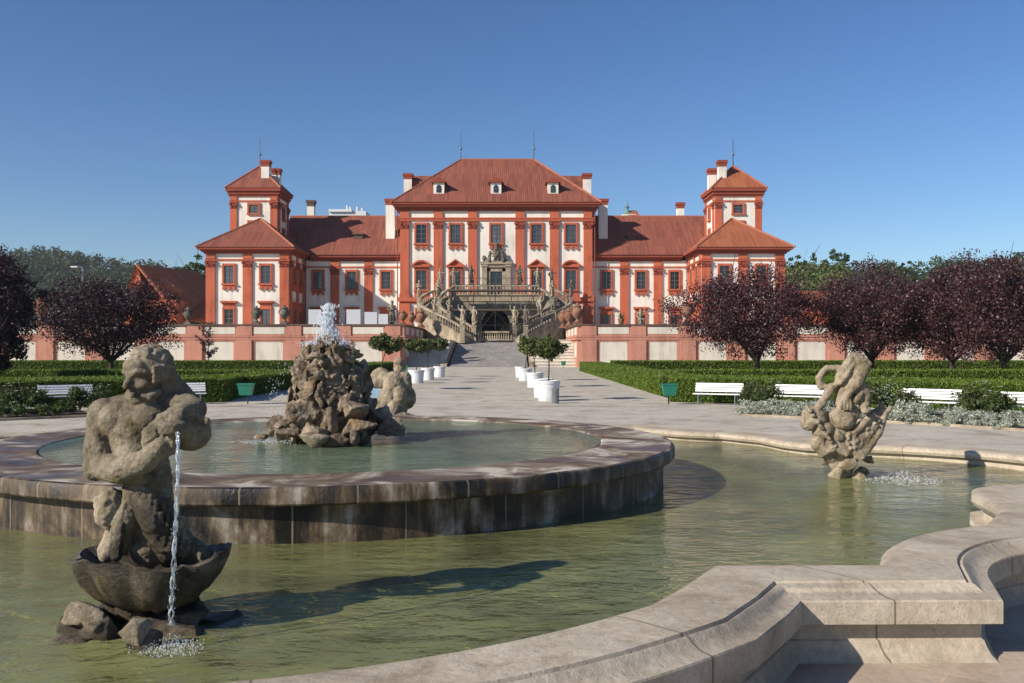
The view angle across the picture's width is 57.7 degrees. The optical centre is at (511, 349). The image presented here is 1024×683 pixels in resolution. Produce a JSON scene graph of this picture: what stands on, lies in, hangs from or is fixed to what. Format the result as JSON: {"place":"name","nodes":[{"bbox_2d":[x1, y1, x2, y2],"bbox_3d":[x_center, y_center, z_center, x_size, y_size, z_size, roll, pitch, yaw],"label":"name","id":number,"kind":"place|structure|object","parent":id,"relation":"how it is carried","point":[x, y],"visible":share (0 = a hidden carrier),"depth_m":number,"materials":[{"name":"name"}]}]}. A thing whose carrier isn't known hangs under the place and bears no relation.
{"place":"outdoors","nodes":[
{"label":"outdoors","id":0,"kind":"place"},
{"bbox_2d":[6,260,127,323],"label":"hill","id":1,"kind":"structure","parent":0,"point":[86,269],"depth_m":527.97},
{"bbox_2d":[0,244,205,323],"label":"wood","id":2,"kind":"object","parent":1,"relation":"on","point":[44,258],"visible":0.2,"depth_m":537.59,"materials":[{"name":"green plant"}]},
{"bbox_2d":[329,206,369,214],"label":"white tower block","id":3,"kind":"structure","parent":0,"point":[347,211],"depth_m":420.00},
{"bbox_2d":[206,367,695,406],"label":"gravel avenue","id":4,"kind":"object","parent":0,"point":[479,387],"visible":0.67,"depth_m":35.15,"materials":[{"name":"gravel"}]},
{"bbox_2d":[236,383,254,403],"bbox_3d":[-8.066,1.330,28.216,0.480,0.640,0.372,0,0,0],"label":"litter bin","id":5,"kind":"object","parent":4,"relation":"on","point":[247,389],"visible":0.89,"depth_m":28.06,"materials":[{"name":"green paint"}]},
{"bbox_2d":[368,332,405,390],"bbox_3d":[-5.110,0.445,38.013,1.703,2.409,1.658,0,0,0],"label":"potted tree","id":6,"kind":"object","parent":4,"relation":"on","point":[386,343],"visible":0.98,"depth_m":37.70,"materials":[{"name":"green plant"}]},
{"bbox_2d":[404,337,427,382],"bbox_3d":[-4.738,0.497,46.166,1.308,2.307,1.274,0,0,0],"label":"potted tree","id":7,"kind":"object","parent":4,"relation":"on","point":[416,345],"visible":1,"depth_m":45.90,"materials":[{"name":"green plant"}]},
{"bbox_2d":[421,339,437,379],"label":"potted tree","id":8,"kind":"object","parent":4,"relation":"on","point":[429,372],"visible":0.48,"depth_m":50.70,"materials":[{"name":"green plant"}]},
{"bbox_2d":[431,337,450,376],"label":"potted tree","id":9,"kind":"object","parent":4,"relation":"on","point":[442,344],"visible":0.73,"depth_m":56.33,"materials":[{"name":"green plant"}]},
{"bbox_2d":[517,334,536,380],"bbox_3d":[0.883,0.397,49.954,1.304,2.506,1.325,0,0,0],"label":"potted tree","id":10,"kind":"object","parent":4,"relation":"on","point":[522,374],"visible":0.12,"depth_m":49.77,"materials":[{"name":"green plant"}]},
{"bbox_2d":[518,337,543,387],"bbox_3d":[0.961,0.529,41.028,1.410,2.242,1.362,0,0,0],"label":"potted tree","id":11,"kind":"object","parent":4,"relation":"on","point":[527,345],"visible":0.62,"depth_m":40.73,"materials":[{"name":"green plant"}]},
{"bbox_2d":[531,333,568,400],"bbox_3d":[1.184,0.549,30.112,1.027,2.202,1.064,0,0,-43],"label":"potted tree","id":12,"kind":"object","parent":4,"relation":"on","point":[548,347],"visible":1,"depth_m":29.88,"materials":[{"name":"green plant"}]},
{"bbox_2d":[661,383,677,403],"bbox_3d":[4.742,1.330,28.016,0.480,0.640,0.372,0,0,0],"label":"litter bin","id":13,"kind":"object","parent":4,"relation":"on","point":[669,389],"visible":1,"depth_m":27.86,"materials":[{"name":"green paint"}]},
{"bbox_2d":[0,462,979,682],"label":"pool floor","id":14,"kind":"structure","parent":0,"point":[398,652],"depth_m":6.71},
{"bbox_2d":[0,415,674,589],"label":"raised basin","id":15,"kind":"object","parent":14,"relation":"on","point":[616,469],"visible":0.62,"depth_m":7.24,"materials":[{"name":"stone"}]},
{"bbox_2d":[39,420,599,473],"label":"basin water","id":16,"kind":"structure","parent":15,"relation":"in","point":[375,448],"depth_m":9.41,"materials":[{"name":"liquid"}]},
{"bbox_2d":[77,440,567,473],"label":"basin floor","id":17,"kind":"structure","parent":15,"relation":"in","point":[386,452],"depth_m":11.33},
{"bbox_2d":[254,335,405,469],"bbox_3d":[-1.975,0.586,10.235,1.437,1.542,1.360,0,0,38],"label":"rockwork","id":18,"kind":"object","parent":17,"relation":"on","point":[331,402],"visible":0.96,"depth_m":10.03,"materials":[{"name":"brown stone"}]},
{"bbox_2d":[297,303,358,346],"bbox_3d":[-2.046,-0.273,10.349,0.681,0.522,0.682,0,0,0],"label":"water jet","id":19,"kind":"object","parent":18,"relation":"on","point":[326,322],"visible":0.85,"depth_m":10.29,"materials":[{"name":"white"}]},
{"bbox_2d":[4,365,1017,441],"bbox_3d":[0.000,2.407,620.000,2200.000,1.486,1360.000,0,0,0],"label":"ground","id":20,"kind":"structure","parent":0,"point":[573,416],"depth_m":22.93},
{"bbox_2d":[0,314,36,374],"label":"plum tree","id":21,"kind":"object","parent":20,"relation":"on","point":[10,341],"visible":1,"depth_m":40.01,"materials":[{"name":"purple plant"}]},
{"bbox_2d":[0,243,56,345],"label":"plum tree","id":22,"kind":"object","parent":20,"relation":"on","point":[15,303],"visible":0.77,"depth_m":46.83,"materials":[{"name":"purple plant"}]},
{"bbox_2d":[29,263,188,368],"bbox_3d":[-24.268,-2.140,56.227,9.210,7.793,8.727,0,0,0],"label":"plum tree","id":23,"kind":"object","parent":20,"relation":"on","point":[94,322],"visible":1,"depth_m":54.69,"materials":[{"name":"purple plant"}]},
{"bbox_2d":[0,373,244,406],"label":"hedge","id":24,"kind":"object","parent":20,"relation":"on","point":[221,388],"visible":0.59,"depth_m":28.95,"materials":[{"name":"green plant"}]},
{"bbox_2d":[0,368,274,377],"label":"hedge","id":25,"kind":"object","parent":20,"relation":"on","point":[28,372],"visible":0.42,"depth_m":42.49,"materials":[{"name":"green plant"}]},
{"bbox_2d":[125,264,205,323],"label":"orange roofed house","id":26,"kind":"structure","parent":20,"relation":"on","point":[189,286],"depth_m":139.47,"materials":[{"name":"red paint"}]},
{"bbox_2d":[9,360,358,369],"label":"hedge","id":27,"kind":"object","parent":20,"relation":"on","point":[180,364],"visible":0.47,"depth_m":66.49,"materials":[{"name":"green plant"}]},
{"bbox_2d":[177,253,205,277],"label":"green tree","id":28,"kind":"object","parent":20,"relation":"on","point":[196,266],"visible":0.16,"depth_m":169.42,"materials":[{"name":"green plant"}]},
{"bbox_2d":[195,325,218,359],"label":"plum sapling","id":29,"kind":"object","parent":20,"relation":"on","point":[208,345],"visible":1,"depth_m":73.87,"materials":[{"name":"purple plant"}]},
{"bbox_2d":[1,324,424,366],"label":"terrace wall","id":30,"kind":"structure","parent":20,"relation":"on","point":[255,342],"depth_m":87.95,"materials":[{"name":"paint"}]},
{"bbox_2d":[215,361,393,396],"bbox_3d":[-10.117,1.262,53.165,1.864,0.873,39.988,0,0,0],"label":"hedge","id":31,"kind":"object","parent":20,"relation":"on","point":[266,381],"visible":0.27,"depth_m":36.62,"materials":[{"name":"green plant"}]},
{"bbox_2d":[407,340,456,366],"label":"garden steps","id":32,"kind":"structure","parent":20,"relation":"on","point":[446,355],"depth_m":92.41,"materials":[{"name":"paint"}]},
{"bbox_2d":[449,341,527,366],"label":"ramp","id":33,"kind":"structure","parent":20,"relation":"on","point":[491,354],"depth_m":96.02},
{"bbox_2d":[0,415,1023,451],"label":"gravel ring","id":34,"kind":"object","parent":20,"relation":"on","point":[977,441],"visible":0.44,"depth_m":19.80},
{"bbox_2d":[0,414,1023,430],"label":"bed kerb","id":35,"kind":"structure","parent":20,"relation":"on","point":[751,415],"depth_m":21.63,"materials":[{"name":"yellow stone"}]},
{"bbox_2d":[527,340,575,366],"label":"garden steps","id":36,"kind":"structure","parent":20,"relation":"on","point":[568,357],"depth_m":91.68,"materials":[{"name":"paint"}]},
{"bbox_2d":[579,361,689,395],"bbox_3d":[6.135,1.262,53.148,1.870,0.871,39.964,0,0,0],"label":"hedge","id":37,"kind":"object","parent":20,"relation":"on","point":[650,380],"visible":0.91,"depth_m":42.52,"materials":[{"name":"green plant"}]},
{"bbox_2d":[653,245,820,368],"bbox_3d":[13.545,-2.161,54.186,9.235,7.836,8.592,0,0,37],"label":"plum tree","id":38,"kind":"object","parent":20,"relation":"on","point":[728,298],"visible":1,"depth_m":52.35,"materials":[{"name":"purple plant"}]},
{"bbox_2d":[565,324,1023,366],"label":"terrace wall","id":39,"kind":"structure","parent":20,"relation":"on","point":[602,342],"depth_m":87.94,"materials":[{"name":"paint"}]},
{"bbox_2d":[610,359,1023,369],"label":"hedge","id":40,"kind":"object","parent":20,"relation":"on","point":[773,364],"visible":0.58,"depth_m":66.49,"materials":[{"name":"green plant"}]},
{"bbox_2d":[816,248,858,266],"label":"green tree","id":41,"kind":"object","parent":20,"relation":"on","point":[835,256],"visible":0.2,"depth_m":229.77,"materials":[{"name":"green plant"}]},
{"bbox_2d":[665,368,1023,379],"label":"hedge","id":42,"kind":"object","parent":20,"relation":"on","point":[1011,374],"visible":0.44,"depth_m":42.49,"materials":[{"name":"green plant"}]},
{"bbox_2d":[667,373,1023,413],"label":"hedge","id":43,"kind":"object","parent":20,"relation":"on","point":[686,387],"visible":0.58,"depth_m":27.73,"materials":[{"name":"green plant"}]},
{"bbox_2d":[790,252,936,368],"bbox_3d":[21.082,-2.027,54.637,8.598,7.566,8.829,0,0,-34],"label":"plum tree","id":44,"kind":"object","parent":20,"relation":"on","point":[887,331],"visible":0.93,"depth_m":53.52,"materials":[{"name":"purple plant"}]},
{"bbox_2d":[896,261,923,287],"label":"green tree","id":45,"kind":"object","parent":20,"relation":"on","point":[903,269],"visible":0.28,"depth_m":259.48,"materials":[{"name":"green plant"}]},
{"bbox_2d":[883,260,1022,368],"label":"plum tree","id":46,"kind":"object","parent":20,"relation":"on","point":[937,280],"visible":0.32,"depth_m":52.20,"materials":[{"name":"purple plant"}]},
{"bbox_2d":[919,241,1023,368],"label":"plum tree","id":47,"kind":"object","parent":20,"relation":"on","point":[1009,282],"visible":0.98,"depth_m":47.93,"materials":[{"name":"purple plant"}]},
{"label":"palace terrace","id":48,"kind":"structure","parent":20,"relation":"on","visible":0},
{"bbox_2d":[346,309,360,323],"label":"display board","id":49,"kind":"object","parent":48,"relation":"on","point":[353,316],"visible":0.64,"depth_m":92.97,"materials":[{"name":"grey metal"}]},
{"bbox_2d":[194,147,795,326],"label":"baroque palace","id":50,"kind":"structure","parent":48,"relation":"on","point":[492,221],"depth_m":118.00,"materials":[{"name":"red paint"}]},
{"bbox_2d":[220,301,236,323],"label":"window","id":51,"kind":"structure","parent":50,"relation":"in","point":[228,309],"depth_m":110.85,"materials":[{"name":"red paint"}]},
{"bbox_2d":[221,263,236,289],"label":"window","id":52,"kind":"structure","parent":50,"relation":"in","point":[228,269],"depth_m":110.83,"materials":[{"name":"red paint"}]},
{"bbox_2d":[257,301,273,323],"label":"window","id":53,"kind":"structure","parent":50,"relation":"in","point":[266,307],"depth_m":110.85,"materials":[{"name":"red paint"}]},
{"bbox_2d":[258,263,273,289],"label":"window","id":54,"kind":"structure","parent":50,"relation":"in","point":[265,269],"depth_m":110.83,"materials":[{"name":"red paint"}]},
{"bbox_2d":[310,270,324,295],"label":"window","id":55,"kind":"structure","parent":50,"relation":"in","point":[317,276],"depth_m":118.84,"materials":[{"name":"red paint"}]},
{"bbox_2d":[344,270,358,295],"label":"window","id":56,"kind":"structure","parent":50,"relation":"in","point":[351,276],"depth_m":118.84,"materials":[{"name":"red paint"}]},
{"bbox_2d":[379,270,392,295],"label":"window","id":57,"kind":"structure","parent":50,"relation":"in","point":[385,276],"depth_m":118.84,"materials":[{"name":"red paint"}]},
{"bbox_2d":[413,222,428,249],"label":"window","id":58,"kind":"structure","parent":50,"relation":"in","point":[421,229],"depth_m":117.83,"materials":[{"name":"red paint"}]},
{"bbox_2d":[412,260,430,296],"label":"window","id":59,"kind":"structure","parent":50,"relation":"in","point":[421,270],"depth_m":117.86,"materials":[{"name":"red paint"}]},
{"bbox_2d":[446,259,464,293],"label":"window","id":60,"kind":"structure","parent":50,"relation":"in","point":[458,266],"depth_m":117.83,"materials":[{"name":"red paint"}]},
{"bbox_2d":[448,222,463,249],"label":"window","id":61,"kind":"structure","parent":50,"relation":"in","point":[455,229],"depth_m":117.83,"materials":[{"name":"red paint"}]},
{"bbox_2d":[488,222,503,249],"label":"window","id":62,"kind":"structure","parent":50,"relation":"in","point":[495,228],"depth_m":117.92,"materials":[{"name":"red paint"}]},
{"bbox_2d":[527,259,545,295],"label":"window","id":63,"kind":"structure","parent":50,"relation":"in","point":[536,264],"depth_m":117.83,"materials":[{"name":"red paint"}]},
{"bbox_2d":[529,222,544,249],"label":"window","id":64,"kind":"structure","parent":50,"relation":"in","point":[536,228],"depth_m":117.83,"materials":[{"name":"red paint"}]},
{"bbox_2d":[563,222,578,249],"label":"window","id":65,"kind":"structure","parent":50,"relation":"in","point":[570,228],"depth_m":117.83,"materials":[{"name":"red paint"}]},
{"bbox_2d":[561,260,580,296],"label":"window","id":66,"kind":"structure","parent":50,"relation":"in","point":[570,266],"depth_m":117.83,"materials":[{"name":"red paint"}]},
{"bbox_2d":[599,270,613,295],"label":"window","id":67,"kind":"structure","parent":50,"relation":"in","point":[606,276],"depth_m":118.84,"materials":[{"name":"red paint"}]},
{"bbox_2d":[599,307,614,323],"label":"window","id":68,"kind":"structure","parent":50,"relation":"in","point":[606,315],"depth_m":118.87,"materials":[{"name":"red paint"}]},
{"bbox_2d":[634,270,648,294],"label":"window","id":69,"kind":"structure","parent":50,"relation":"in","point":[640,276],"depth_m":118.84,"materials":[{"name":"red paint"}]},
{"bbox_2d":[667,270,681,295],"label":"window","id":70,"kind":"structure","parent":50,"relation":"in","point":[674,276],"depth_m":118.90,"materials":[{"name":"red paint"}]},
{"bbox_2d":[416,284,573,342],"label":"double staircase","id":71,"kind":"structure","parent":48,"relation":"on","point":[441,323],"depth_m":111.61,"materials":[{"name":"yellow stone"}]},
{"bbox_2d":[449,276,540,338],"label":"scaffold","id":72,"kind":"object","parent":48,"relation":"on","point":[473,290],"visible":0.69,"depth_m":110.62,"materials":[{"name":"metal"}]},
{"bbox_2d":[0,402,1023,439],"bbox_3d":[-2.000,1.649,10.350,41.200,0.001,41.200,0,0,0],"label":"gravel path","id":73,"kind":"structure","parent":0,"point":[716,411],"depth_m":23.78,"materials":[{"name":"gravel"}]},
{"bbox_2d":[37,384,92,404],"bbox_3d":[-12.721,1.319,26.548,1.440,0.669,0.484,0,0,-33],"label":"garden bench","id":74,"kind":"object","parent":73,"relation":"on","point":[62,391],"visible":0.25,"depth_m":26.60,"materials":[{"name":"white paint"}]},
{"bbox_2d":[0,408,1023,427],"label":"flower bed","id":75,"kind":"object","parent":73,"relation":"on","point":[81,412],"visible":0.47,"depth_m":23.26,"materials":[{"name":"plant"}]},
{"bbox_2d":[0,379,28,407],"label":"rose bush","id":76,"kind":"object","parent":75,"relation":"on","point":[8,395],"visible":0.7,"depth_m":24.06,"materials":[{"name":"green plant"}]},
{"bbox_2d":[0,400,31,417],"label":"bed shrub","id":77,"kind":"object","parent":75,"relation":"on","point":[19,409],"visible":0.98,"depth_m":22.53,"materials":[{"name":"green plant"}]},
{"bbox_2d":[19,386,55,411],"bbox_3d":[-12.453,1.281,24.286,0.851,0.750,0.842,0,0,38],"label":"rose bush","id":78,"kind":"object","parent":75,"relation":"on","point":[34,399],"visible":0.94,"depth_m":24.15,"materials":[{"name":"green plant"}]},
{"bbox_2d":[26,404,66,416],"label":"bed shrub","id":79,"kind":"object","parent":75,"relation":"on","point":[41,410],"visible":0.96,"depth_m":22.76,"materials":[{"name":"green plant"}]},
{"bbox_2d":[65,384,95,409],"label":"rose bush","id":80,"kind":"object","parent":75,"relation":"on","point":[80,397],"visible":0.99,"depth_m":25.26,"materials":[{"name":"green plant"}]},
{"bbox_2d":[88,383,111,404],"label":"rose bush","id":81,"kind":"object","parent":75,"relation":"on","point":[96,391],"visible":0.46,"depth_m":26.01,"materials":[{"name":"green plant"}]},
{"bbox_2d":[734,399,764,414],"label":"silver shrub","id":82,"kind":"object","parent":75,"relation":"on","point":[740,409],"visible":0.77,"depth_m":23.39,"materials":[{"name":"grey plant"}]},
{"bbox_2d":[759,398,795,415],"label":"silver shrub","id":83,"kind":"object","parent":75,"relation":"on","point":[789,403],"visible":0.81,"depth_m":22.99,"materials":[{"name":"grey plant"}]},
{"bbox_2d":[868,376,895,406],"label":"rose bush","id":84,"kind":"object","parent":75,"relation":"on","point":[877,397],"visible":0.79,"depth_m":23.81,"materials":[{"name":"green plant"}]},
{"bbox_2d":[887,386,922,412],"bbox_3d":[9.811,1.281,23.265,0.779,0.747,0.811,0,0,0],"label":"rose bush","id":85,"kind":"object","parent":75,"relation":"on","point":[907,396],"visible":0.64,"depth_m":23.17,"materials":[{"name":"green plant"}]},
{"bbox_2d":[891,399,933,424],"bbox_3d":[9.028,1.443,20.938,0.937,0.672,0.995,0,0,23],"label":"silver shrub","id":86,"kind":"object","parent":75,"relation":"on","point":[896,414],"visible":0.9,"depth_m":20.70,"materials":[{"name":"grey plant"}]},
{"bbox_2d":[903,388,961,413],"bbox_3d":[10.648,1.319,23.748,1.440,0.669,0.485,0,0,43],"label":"garden bench","id":87,"kind":"object","parent":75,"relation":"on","point":[931,395],"visible":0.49,"depth_m":23.71,"materials":[{"name":"white paint"}]},
{"bbox_2d":[920,407,966,425],"bbox_3d":[9.431,1.511,20.423,1.000,0.503,1.040,0,0,29],"label":"silver shrub","id":88,"kind":"object","parent":75,"relation":"on","point":[954,419],"visible":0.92,"depth_m":20.35,"materials":[{"name":"grey plant"}]},
{"bbox_2d":[949,381,992,413],"bbox_3d":[10.995,1.192,22.165,0.966,0.928,0.991,0,0,0],"label":"rose bush","id":89,"kind":"object","parent":75,"relation":"on","point":[972,398],"visible":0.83,"depth_m":22.05,"materials":[{"name":"green plant"}]},
{"bbox_2d":[957,410,998,425],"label":"silver shrub","id":90,"kind":"object","parent":75,"relation":"on","point":[975,416],"visible":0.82,"depth_m":19.96,"materials":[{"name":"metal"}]},
{"bbox_2d":[976,386,1017,417],"bbox_3d":[11.246,1.242,21.522,0.888,0.826,0.813,0,0,-30],"label":"rose bush","id":91,"kind":"object","parent":75,"relation":"on","point":[999,402],"visible":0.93,"depth_m":21.44,"materials":[{"name":"green plant"}]},
{"bbox_2d":[981,412,1023,428],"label":"silver shrub","id":92,"kind":"object","parent":75,"relation":"on","point":[1006,423],"visible":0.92,"depth_m":19.36,"materials":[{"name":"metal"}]},
{"bbox_2d":[692,382,743,405],"bbox_3d":[6.194,1.319,27.962,1.440,0.669,0.484,0,0,25],"label":"garden bench","id":93,"kind":"object","parent":73,"relation":"on","point":[701,386],"visible":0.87,"depth_m":28.04,"materials":[{"name":"white paint"}]},
{"bbox_2d":[739,377,761,404],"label":"rose bush","id":94,"kind":"object","parent":73,"relation":"on","point":[747,392],"visible":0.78,"depth_m":27.01,"materials":[{"name":"green plant"}]},
{"bbox_2d":[753,381,784,404],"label":"rose bush","id":95,"kind":"object","parent":73,"relation":"on","point":[766,394],"visible":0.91,"depth_m":25.97,"materials":[{"name":"green plant"}]},
{"bbox_2d":[774,384,823,405],"bbox_3d":[8.202,1.319,26.645,1.440,0.669,0.485,0,0,32],"label":"garden bench","id":96,"kind":"object","parent":73,"relation":"on","point":[796,387],"visible":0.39,"depth_m":26.73,"materials":[{"name":"white paint"}]},
{"bbox_2d":[0,0,1023,273],"label":"sky","id":97,"kind":"structure","parent":0,"point":[891,130],"materials":[{"name":"blue"}]},
{"bbox_2d":[591,423,983,448],"bbox_3d":[-2.000,1.621,15.440,22.400,0.054,12.221,0,0,0],"label":"stone apron","id":98,"kind":"object","parent":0,"point":[804,436],"visible":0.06,"depth_m":18.14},
{"bbox_2d":[832,270,861,317],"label":"vineyard slope","id":99,"kind":"structure","parent":0,"point":[854,272],"depth_m":211.77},
{"bbox_2d":[785,260,851,296],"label":"vineyard","id":100,"kind":"object","parent":99,"relation":"on","point":[815,272],"visible":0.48,"depth_m":202.56,"materials":[{"name":"green plant"}]},
{"bbox_2d":[784,604,1023,682],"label":"paving","id":101,"kind":"structure","parent":0,"point":[1006,639],"depth_m":4.53,"materials":[{"name":"stone"}]},
{"bbox_2d":[0,425,1023,682],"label":"fountain basin","id":102,"kind":"object","parent":101,"relation":"on","point":[942,595],"visible":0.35,"depth_m":4.63,"materials":[{"name":"stone"}]},
{"bbox_2d":[0,439,1023,682],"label":"pool water","id":103,"kind":"structure","parent":102,"relation":"in","point":[647,533],"depth_m":6.73,"materials":[{"name":"liquid"}]},
{"bbox_2d":[37,343,266,682],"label":"merman fountain","id":104,"kind":"object","parent":103,"relation":"in","point":[122,572],"visible":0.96,"depth_m":4.70,"materials":[{"name":"grey stone"}]},
{"bbox_2d":[168,431,179,623],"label":"water stream","id":105,"kind":"structure","parent":104,"relation":"attached to","point":[174,550],"depth_m":4.46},
{"bbox_2d":[128,633,203,657],"bbox_3d":[-1.642,1.386,4.438,0.363,0.084,0.283,0,0,0],"label":"splash","id":106,"kind":"object","parent":103,"relation":"on","point":[177,645],"visible":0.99,"depth_m":4.42,"materials":[{"name":"white liquid"}]},
{"bbox_2d":[371,358,415,414],"bbox_3d":[-2.032,0.750,15.882,0.852,1.238,0.809,0,0,-38],"label":"statue","id":107,"kind":"object","parent":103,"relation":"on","point":[397,396],"visible":0.59,"depth_m":15.76,"materials":[{"name":"stone"}]},
{"bbox_2d":[800,352,891,481],"bbox_3d":[3.739,0.749,10.438,1.044,1.457,0.470,0,0,0],"label":"putto dolphin fountain","id":108,"kind":"object","parent":103,"relation":"in","point":[842,442],"visible":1,"depth_m":10.30,"materials":[{"name":"stone"}]},
{"bbox_2d":[858,470,952,485],"bbox_3d":[4.266,1.365,10.094,1.015,0.133,0.672,0,0,12],"label":"splash","id":109,"kind":"object","parent":103,"relation":"on","point":[883,477],"visible":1,"depth_m":10.10,"materials":[{"name":"white liquid"}]},
{"bbox_2d":[862,274,1004,316],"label":"hill","id":110,"kind":"structure","parent":0,"point":[922,275],"depth_m":459.68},
{"bbox_2d":[818,252,1023,323],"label":"wood","id":111,"kind":"object","parent":110,"relation":"on","point":[934,262],"visible":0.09,"depth_m":467.87,"materials":[{"name":"green plant"}]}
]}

